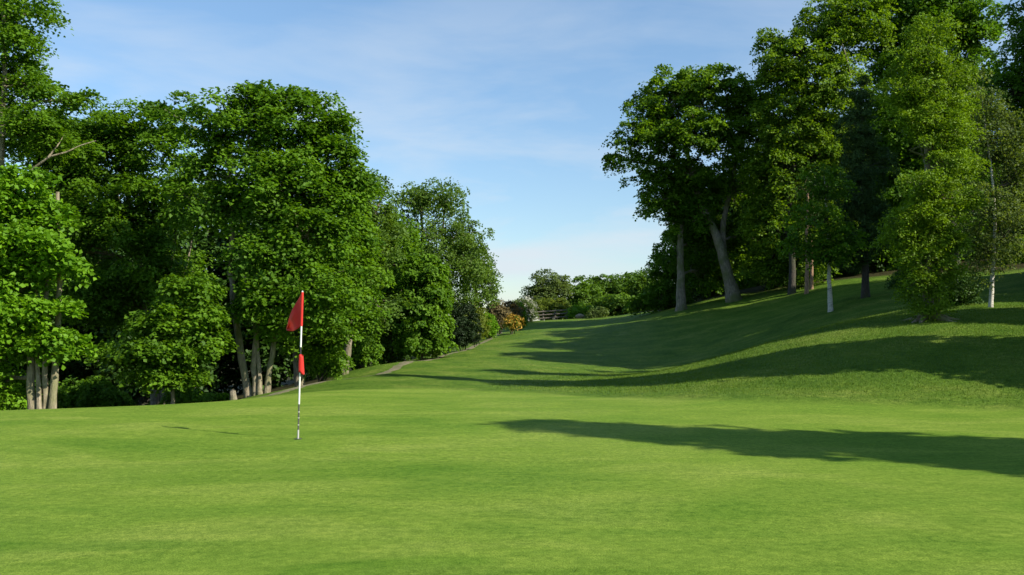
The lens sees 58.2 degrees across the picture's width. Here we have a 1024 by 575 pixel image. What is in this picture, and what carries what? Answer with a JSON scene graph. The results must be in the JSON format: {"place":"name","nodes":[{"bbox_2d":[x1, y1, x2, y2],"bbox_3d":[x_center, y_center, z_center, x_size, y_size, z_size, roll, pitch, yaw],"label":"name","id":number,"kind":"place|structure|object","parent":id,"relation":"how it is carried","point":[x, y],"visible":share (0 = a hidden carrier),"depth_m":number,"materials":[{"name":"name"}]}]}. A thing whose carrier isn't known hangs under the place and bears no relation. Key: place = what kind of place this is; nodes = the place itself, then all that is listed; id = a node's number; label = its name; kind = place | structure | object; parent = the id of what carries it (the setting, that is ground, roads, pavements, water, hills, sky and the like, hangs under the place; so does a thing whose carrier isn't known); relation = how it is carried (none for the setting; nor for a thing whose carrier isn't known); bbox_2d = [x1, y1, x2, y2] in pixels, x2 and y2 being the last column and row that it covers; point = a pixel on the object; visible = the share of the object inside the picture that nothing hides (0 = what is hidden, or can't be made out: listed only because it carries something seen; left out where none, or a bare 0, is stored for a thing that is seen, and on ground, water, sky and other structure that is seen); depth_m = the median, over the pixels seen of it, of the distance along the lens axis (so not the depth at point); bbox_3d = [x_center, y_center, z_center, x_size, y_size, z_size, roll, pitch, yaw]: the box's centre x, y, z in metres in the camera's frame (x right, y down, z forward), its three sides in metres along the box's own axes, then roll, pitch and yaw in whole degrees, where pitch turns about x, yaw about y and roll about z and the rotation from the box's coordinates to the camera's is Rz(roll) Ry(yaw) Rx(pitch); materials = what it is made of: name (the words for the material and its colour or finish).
{"place":"outdoors","nodes":[
{"label":"outdoors","id":0,"kind":"place"},
{"bbox_2d":[237,332,501,399],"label":"path","id":1,"kind":"structure","parent":0,"point":[397,366],"depth_m":36.43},
{"bbox_2d":[10,565,936,574],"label":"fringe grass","id":2,"kind":"structure","parent":0,"point":[553,572],"depth_m":5.88,"materials":[{"name":"green plant"}]},
{"bbox_2d":[0,256,1023,574],"bbox_3d":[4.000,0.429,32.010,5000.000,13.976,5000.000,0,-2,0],"label":"ground","id":3,"kind":"structure","parent":0,"point":[450,464],"depth_m":10.60,"materials":[{"name":"green plant"}]},
{"bbox_2d":[0,372,26,409],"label":"laurel shrub","id":4,"kind":"object","parent":3,"relation":"on","point":[13,405],"visible":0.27,"depth_m":27.67,"materials":[{"name":"green plant"}]},
{"bbox_2d":[4,279,92,408],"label":"shaded tree","id":5,"kind":"object","parent":3,"relation":"on","point":[73,367],"visible":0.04,"depth_m":41.45,"materials":[{"name":"green plant"}]},
{"bbox_2d":[0,162,99,408],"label":"sycamore tree","id":6,"kind":"object","parent":3,"relation":"on","point":[33,232],"visible":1,"depth_m":23.46,"materials":[{"name":"green plant"}]},
{"bbox_2d":[0,0,113,173],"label":"ash tree","id":7,"kind":"object","parent":3,"relation":"on","point":[43,126],"visible":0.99,"depth_m":29.23,"materials":[{"name":"green plant"}]},
{"bbox_2d":[42,163,142,400],"bbox_3d":[-21.271,-0.496,46.162,8.844,12.996,7.450,0,-2,0],"label":"shaded tree","id":8,"kind":"object","parent":3,"relation":"on","point":[91,369],"visible":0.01,"depth_m":44.21,"materials":[{"name":"green plant"}]},
{"bbox_2d":[57,375,135,408],"bbox_3d":[-13.645,3.590,29.880,3.007,1.507,2.268,0,-2,0],"label":"laurel shrub","id":9,"kind":"object","parent":3,"relation":"on","point":[88,393],"visible":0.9,"depth_m":29.41,"materials":[{"name":"green plant"}]},
{"bbox_2d":[5,97,225,404],"bbox_3d":[-14.319,-1.161,32.926,8.901,11.607,5.823,0,-2,0],"label":"sycamore tree","id":10,"kind":"object","parent":3,"relation":"on","point":[119,136],"visible":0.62,"depth_m":32.21,"materials":[{"name":"green plant"}]},
{"bbox_2d":[76,215,220,405],"bbox_3d":[-15.923,0.988,40.102,7.430,9.287,5.019,-1,-3,19],"label":"shaded tree","id":11,"kind":"object","parent":3,"relation":"on","point":[142,398],"visible":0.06,"depth_m":39.51,"materials":[{"name":"green plant"}]},
{"bbox_2d":[77,273,242,403],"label":"sycamore tree","id":12,"kind":"object","parent":3,"relation":"on","point":[169,328],"visible":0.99,"depth_m":26.41,"materials":[{"name":"green plant"}]},
{"bbox_2d":[158,387,207,404],"bbox_3d":[-10.938,3.836,30.879,1.919,1.148,1.694,0,-2,0],"label":"laurel shrub","id":13,"kind":"object","parent":3,"relation":"on","point":[187,396],"visible":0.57,"depth_m":30.52,"materials":[{"name":"green plant"}]},
{"bbox_2d":[191,391,229,402],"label":"laurel shrub","id":14,"kind":"object","parent":3,"relation":"on","point":[212,397],"visible":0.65,"depth_m":29.65,"materials":[{"name":"green plant"}]},
{"bbox_2d":[177,169,286,393],"bbox_3d":[-15.110,0.152,45.806,8.033,11.921,7.313,0,-2,0],"label":"shaded tree","id":15,"kind":"object","parent":3,"relation":"on","point":[225,365],"visible":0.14,"depth_m":44.73,"materials":[{"name":"green plant"}]},
{"bbox_2d":[229,389,236,399],"bbox_3d":[-8.129,3.218,26.877,0.283,0.516,0.303,0,-2,0],"label":"tree stump","id":16,"kind":"object","parent":3,"relation":"on","point":[233,395],"visible":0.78,"depth_m":26.82,"materials":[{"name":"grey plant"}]},
{"bbox_2d":[126,79,391,397],"bbox_3d":[-8.052,-1.411,28.515,7.970,10.022,3.979,-1,-2,13],"label":"sycamore tree","id":17,"kind":"object","parent":3,"relation":"on","point":[320,192],"visible":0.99,"depth_m":27.97,"materials":[{"name":"green plant"}]},
{"bbox_2d":[219,193,343,389],"bbox_3d":[-11.579,0.066,45.030,7.871,10.468,6.464,0,-2,0],"label":"shaded tree","id":18,"kind":"object","parent":3,"relation":"on","point":[281,363],"visible":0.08,"depth_m":43.61,"materials":[{"name":"green plant"}]},
{"bbox_2d":[286,291,303,438],"bbox_3d":[-3.093,1.113,13.010,0.465,2.136,0.090,-2,-3,43],"label":"golf flagstick","id":19,"kind":"object","parent":3,"relation":"on","point":[295,321],"visible":0.99,"depth_m":12.94,"materials":[{"name":"fabric"}]},
{"bbox_2d":[302,337,352,381],"bbox_3d":[-7.162,2.720,34.895,2.268,2.264,1.937,0,-2,0],"label":"elder shrub","id":20,"kind":"object","parent":3,"relation":"on","point":[333,368],"visible":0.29,"depth_m":34.63,"materials":[{"name":"green plant"}]},
{"bbox_2d":[274,209,396,386],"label":"sycamore tree","id":21,"kind":"object","parent":3,"relation":"on","point":[317,346],"visible":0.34,"depth_m":32.75,"materials":[{"name":"green plant"}]},
{"bbox_2d":[314,234,382,376],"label":"shaded tree","id":22,"kind":"object","parent":3,"relation":"on","point":[357,365],"depth_m":48.94,"materials":[{"name":"green plant"}]},
{"bbox_2d":[340,332,384,370],"bbox_3d":[-6.617,2.790,39.889,2.176,1.932,1.704,0,-2,0],"label":"elder shrub","id":23,"kind":"object","parent":3,"relation":"on","point":[364,352],"visible":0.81,"depth_m":39.58,"materials":[{"name":"green plant"}]},
{"bbox_2d":[338,169,412,374],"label":"birch tree","id":24,"kind":"object","parent":3,"relation":"on","point":[392,236],"visible":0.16,"depth_m":37.91,"materials":[{"name":"green plant"}]},
{"bbox_2d":[374,290,411,364],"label":"shaded tree","id":25,"kind":"object","parent":3,"relation":"on","point":[399,356],"visible":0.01,"depth_m":57.64,"materials":[{"name":"green plant"}]},
{"bbox_2d":[361,209,449,363],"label":"willow tree","id":26,"kind":"object","parent":3,"relation":"on","point":[413,245],"visible":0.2,"depth_m":46.57,"materials":[{"name":"green plant"}]},
{"bbox_2d":[386,252,458,359],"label":"ivy clad tree","id":27,"kind":"object","parent":3,"relation":"on","point":[421,328],"visible":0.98,"depth_m":44.37,"materials":[{"name":"green plant"}]},
{"bbox_2d":[375,177,497,358],"bbox_3d":[-4.864,-1.102,54.052,7.568,10.884,5.204,-1,-3,23],"label":"birch tree","id":28,"kind":"object","parent":3,"relation":"on","point":[455,257],"visible":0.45,"depth_m":53.62,"materials":[{"name":"green plant"}]},
{"bbox_2d":[446,302,484,350],"bbox_3d":[-2.806,2.263,52.949,2.527,2.893,2.289,0,-2,0],"label":"yew bush","id":29,"kind":"object","parent":3,"relation":"on","point":[465,332],"visible":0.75,"depth_m":52.56,"materials":[{"name":"green plant"}]},
{"bbox_2d":[458,296,491,339],"bbox_3d":[-2.865,2.207,61.911,3.019,3.266,2.534,0,-2,0],"label":"willow shrub","id":30,"kind":"object","parent":3,"relation":"on","point":[480,311],"visible":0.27,"depth_m":61.57,"materials":[{"name":"green plant"}]},
{"bbox_2d":[454,232,503,341],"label":"birch tree","id":31,"kind":"object","parent":3,"relation":"on","point":[486,293],"visible":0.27,"depth_m":61.76,"materials":[{"name":"green plant"}]},
{"bbox_2d":[483,312,500,338],"bbox_3d":[-1.701,2.751,63.922,1.618,2.167,1.712,2,-3,-40],"label":"cherry laurel","id":32,"kind":"object","parent":3,"relation":"on","point":[494,324],"visible":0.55,"depth_m":63.69,"materials":[{"name":"green plant"}]},
{"bbox_2d":[486,298,511,333],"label":"barberry shrub","id":33,"kind":"object","parent":3,"relation":"on","point":[500,311],"visible":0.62,"depth_m":67.56,"materials":[{"name":"brown plant"}]},
{"bbox_2d":[501,300,523,330],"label":"azalea shrub","id":34,"kind":"object","parent":3,"relation":"on","point":[515,309],"visible":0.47,"depth_m":71.70,"materials":[{"name":"brown plant"}]},
{"bbox_2d":[501,313,525,333],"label":"azalea shrub","id":35,"kind":"object","parent":3,"relation":"on","point":[511,323],"visible":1,"depth_m":65.67,"materials":[{"name":"yellow plant"}]},
{"bbox_2d":[518,302,527,329],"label":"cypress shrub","id":36,"kind":"object","parent":3,"relation":"on","point":[524,317],"visible":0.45,"depth_m":72.81,"materials":[{"name":"green plant"}]},
{"bbox_2d":[509,295,538,321],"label":"hawthorn shrub","id":37,"kind":"object","parent":3,"relation":"on","point":[531,314],"visible":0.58,"depth_m":83.53,"materials":[{"name":"grey plant"}]},
{"bbox_2d":[519,268,574,304],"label":"ash tree","id":38,"kind":"object","parent":3,"relation":"on","point":[553,286],"visible":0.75,"depth_m":99.43,"materials":[{"name":"green plant"}]},
{"bbox_2d":[535,308,567,319],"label":"rail fence","id":39,"kind":"object","parent":3,"relation":"on","point":[543,314],"visible":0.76,"depth_m":89.83,"materials":[{"name":"grey wood"}]},
{"bbox_2d":[533,297,570,319],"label":"pampas shrub","id":40,"kind":"object","parent":3,"relation":"on","point":[548,304],"visible":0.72,"depth_m":94.14,"materials":[{"name":"green plant"}]},
{"bbox_2d":[562,302,592,318],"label":"elder shrub","id":41,"kind":"object","parent":3,"relation":"on","point":[573,311],"visible":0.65,"depth_m":89.59,"materials":[{"name":"green plant"}]},
{"bbox_2d":[575,314,584,318],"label":"boulder","id":42,"kind":"object","parent":3,"relation":"on","point":[578,316],"visible":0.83,"depth_m":87.71,"materials":[{"name":"stone"}]},
{"bbox_2d":[560,275,604,319],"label":"rounded tree","id":43,"kind":"object","parent":3,"relation":"on","point":[583,291],"visible":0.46,"depth_m":102.91,"materials":[{"name":"green plant"}]},
{"bbox_2d":[583,306,608,318],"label":"elder shrub","id":44,"kind":"object","parent":3,"relation":"on","point":[598,312],"visible":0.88,"depth_m":83.58,"materials":[{"name":"green plant"}]},
{"bbox_2d":[584,273,618,297],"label":"rounded tree","id":45,"kind":"object","parent":3,"relation":"on","point":[597,280],"visible":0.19,"depth_m":111.01,"materials":[{"name":"green plant"}]},
{"bbox_2d":[575,292,642,317],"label":"rounded tree","id":46,"kind":"object","parent":3,"relation":"on","point":[614,304],"visible":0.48,"depth_m":94.99,"materials":[{"name":"green plant"}]},
{"bbox_2d":[601,271,637,297],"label":"rounded tree","id":47,"kind":"object","parent":3,"relation":"on","point":[621,280],"visible":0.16,"depth_m":110.91,"materials":[{"name":"green plant"}]},
{"bbox_2d":[621,267,659,307],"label":"rounded tree","id":48,"kind":"object","parent":3,"relation":"on","point":[638,282],"visible":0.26,"depth_m":105.00,"materials":[{"name":"green plant"}]},
{"bbox_2d":[622,246,694,316],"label":"holly tree","id":49,"kind":"object","parent":3,"relation":"on","point":[661,291],"visible":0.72,"depth_m":71.59,"materials":[{"name":"green plant"}]},
{"bbox_2d":[652,291,695,312],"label":"undergrowth bush","id":50,"kind":"object","parent":3,"relation":"on","point":[689,300],"visible":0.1,"depth_m":73.33,"materials":[{"name":"green plant"}]},
{"bbox_2d":[650,183,726,310],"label":"beech tree","id":51,"kind":"object","parent":3,"relation":"on","point":[679,255],"visible":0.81,"depth_m":67.53,"materials":[{"name":"green plant"}]},
{"bbox_2d":[598,62,784,302],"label":"beech tree","id":52,"kind":"object","parent":3,"relation":"on","point":[660,129],"visible":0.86,"depth_m":65.47,"materials":[{"name":"green plant"}]},
{"bbox_2d":[660,199,748,288],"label":"shaded tree","id":53,"kind":"object","parent":3,"relation":"on","point":[721,209],"visible":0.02,"depth_m":85.06,"materials":[{"name":"green plant"}]},
{"bbox_2d":[685,280,724,301],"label":"undergrowth bush","id":54,"kind":"object","parent":3,"relation":"on","point":[713,293],"visible":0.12,"depth_m":75.21,"materials":[{"name":"green plant"}]},
{"bbox_2d":[707,162,768,284],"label":"shaded tree","id":55,"kind":"object","parent":3,"relation":"on","point":[763,205],"visible":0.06,"depth_m":82.00,"materials":[{"name":"green plant"}]},
{"bbox_2d":[734,256,770,289],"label":"undergrowth bush","id":56,"kind":"object","parent":3,"relation":"on","point":[751,283],"visible":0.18,"depth_m":74.64,"materials":[{"name":"green plant"}]},
{"bbox_2d":[486,292,1023,406],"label":"semi rough grass","id":57,"kind":"structure","parent":3,"relation":"on","point":[653,379],"depth_m":24.69,"materials":[{"name":"green plant"}]},
{"bbox_2d":[735,132,837,255],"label":"shaded tree","id":58,"kind":"object","parent":3,"relation":"on","point":[778,198],"depth_m":79.34,"materials":[{"name":"green plant"}]},
{"bbox_2d":[779,168,833,293],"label":"scots pine tree","id":59,"kind":"object","parent":3,"relation":"on","point":[806,290],"visible":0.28,"depth_m":61.32,"materials":[{"name":"green plant"}]},
{"bbox_2d":[792,165,838,289],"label":"scots pine tree","id":60,"kind":"object","parent":3,"relation":"on","point":[811,287],"visible":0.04,"depth_m":61.52,"materials":[{"name":"red plant"}]},
{"bbox_2d":[733,0,904,294],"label":"beech tree","id":61,"kind":"object","parent":3,"relation":"on","point":[847,25],"visible":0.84,"depth_m":61.97,"materials":[{"name":"green plant"}]},
{"bbox_2d":[772,162,872,311],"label":"silver birch tree","id":62,"kind":"object","parent":3,"relation":"on","point":[827,240],"visible":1,"depth_m":43.54,"materials":[{"name":"green plant"}]},
{"bbox_2d":[816,269,842,279],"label":"undergrowth bush","id":63,"kind":"object","parent":3,"relation":"on","point":[833,274],"visible":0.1,"depth_m":67.01,"materials":[{"name":"green plant"}]},
{"bbox_2d":[800,106,888,228],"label":"shaded tree","id":64,"kind":"object","parent":3,"relation":"on","point":[834,133],"visible":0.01,"depth_m":76.66,"materials":[{"name":"green plant"}]},
{"bbox_2d":[831,253,889,276],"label":"undergrowth bush","id":65,"kind":"object","parent":3,"relation":"on","point":[859,271],"visible":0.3,"depth_m":65.52,"materials":[{"name":"green plant"}]},
{"bbox_2d":[821,74,900,298],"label":"pine tree","id":66,"kind":"object","parent":3,"relation":"on","point":[862,208],"visible":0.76,"depth_m":45.92,"materials":[{"name":"green plant"}]},
{"bbox_2d":[838,127,910,215],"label":"shaded tree","id":67,"kind":"object","parent":3,"relation":"on","point":[885,145],"depth_m":75.70,"materials":[{"name":"green plant"}]},
{"bbox_2d":[884,266,913,288],"bbox_3d":[21.486,-0.373,50.078,2.246,1.952,1.907,0,-2,0],"label":"yew bush","id":68,"kind":"object","parent":3,"relation":"on","point":[892,280],"visible":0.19,"depth_m":49.97,"materials":[{"name":"green plant"}]},
{"bbox_2d":[839,0,1008,270],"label":"oak tree","id":69,"kind":"object","parent":3,"relation":"on","point":[979,27],"visible":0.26,"depth_m":64.31,"materials":[{"name":"green plant"}]},
{"bbox_2d":[867,12,994,322],"bbox_3d":[12.876,-3.654,28.277,3.918,9.867,3.207,0,-2,0],"label":"larch tree","id":70,"kind":"object","parent":3,"relation":"on","point":[924,225],"visible":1,"depth_m":27.96,"materials":[{"name":"green plant"}]},
{"bbox_2d":[936,270,983,306],"bbox_3d":[16.210,0.214,33.511,1.966,1.892,1.460,1,-2,-13],"label":"yew bush","id":71,"kind":"object","parent":3,"relation":"on","point":[963,299],"visible":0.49,"depth_m":33.19,"materials":[{"name":"green plant"}]},
{"bbox_2d":[962,229,1004,258],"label":"undergrowth bush","id":72,"kind":"object","parent":3,"relation":"on","point":[987,244],"visible":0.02,"depth_m":65.33,"materials":[{"name":"green plant"}]},
{"bbox_2d":[948,67,1023,306],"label":"silver birch tree","id":73,"kind":"object","parent":3,"relation":"on","point":[1001,128],"visible":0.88,"depth_m":31.49,"materials":[{"name":"grey plant"}]},
{"bbox_2d":[961,143,1023,240],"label":"shaded tree","id":74,"kind":"object","parent":3,"relation":"on","point":[1012,232],"visible":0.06,"depth_m":70.33,"materials":[{"name":"green plant"}]},
{"bbox_2d":[970,0,1023,159],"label":"ash tree","id":75,"kind":"object","parent":3,"relation":"on","point":[1011,76],"visible":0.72,"depth_m":44.54,"materials":[{"name":"green plant"}]},
{"bbox_2d":[996,235,1023,264],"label":"undergrowth bush","id":76,"kind":"object","parent":3,"relation":"on","point":[1021,257],"visible":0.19,"depth_m":61.93,"materials":[{"name":"green plant"}]},
{"bbox_2d":[996,109,1023,233],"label":"shaded tree","id":77,"kind":"object","parent":3,"relation":"on","point":[1016,187],"visible":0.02,"depth_m":70.37,"materials":[{"name":"green plant"}]},
{"bbox_2d":[0,0,1023,320],"label":"sky","id":78,"kind":"structure","parent":0,"point":[515,102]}
]}

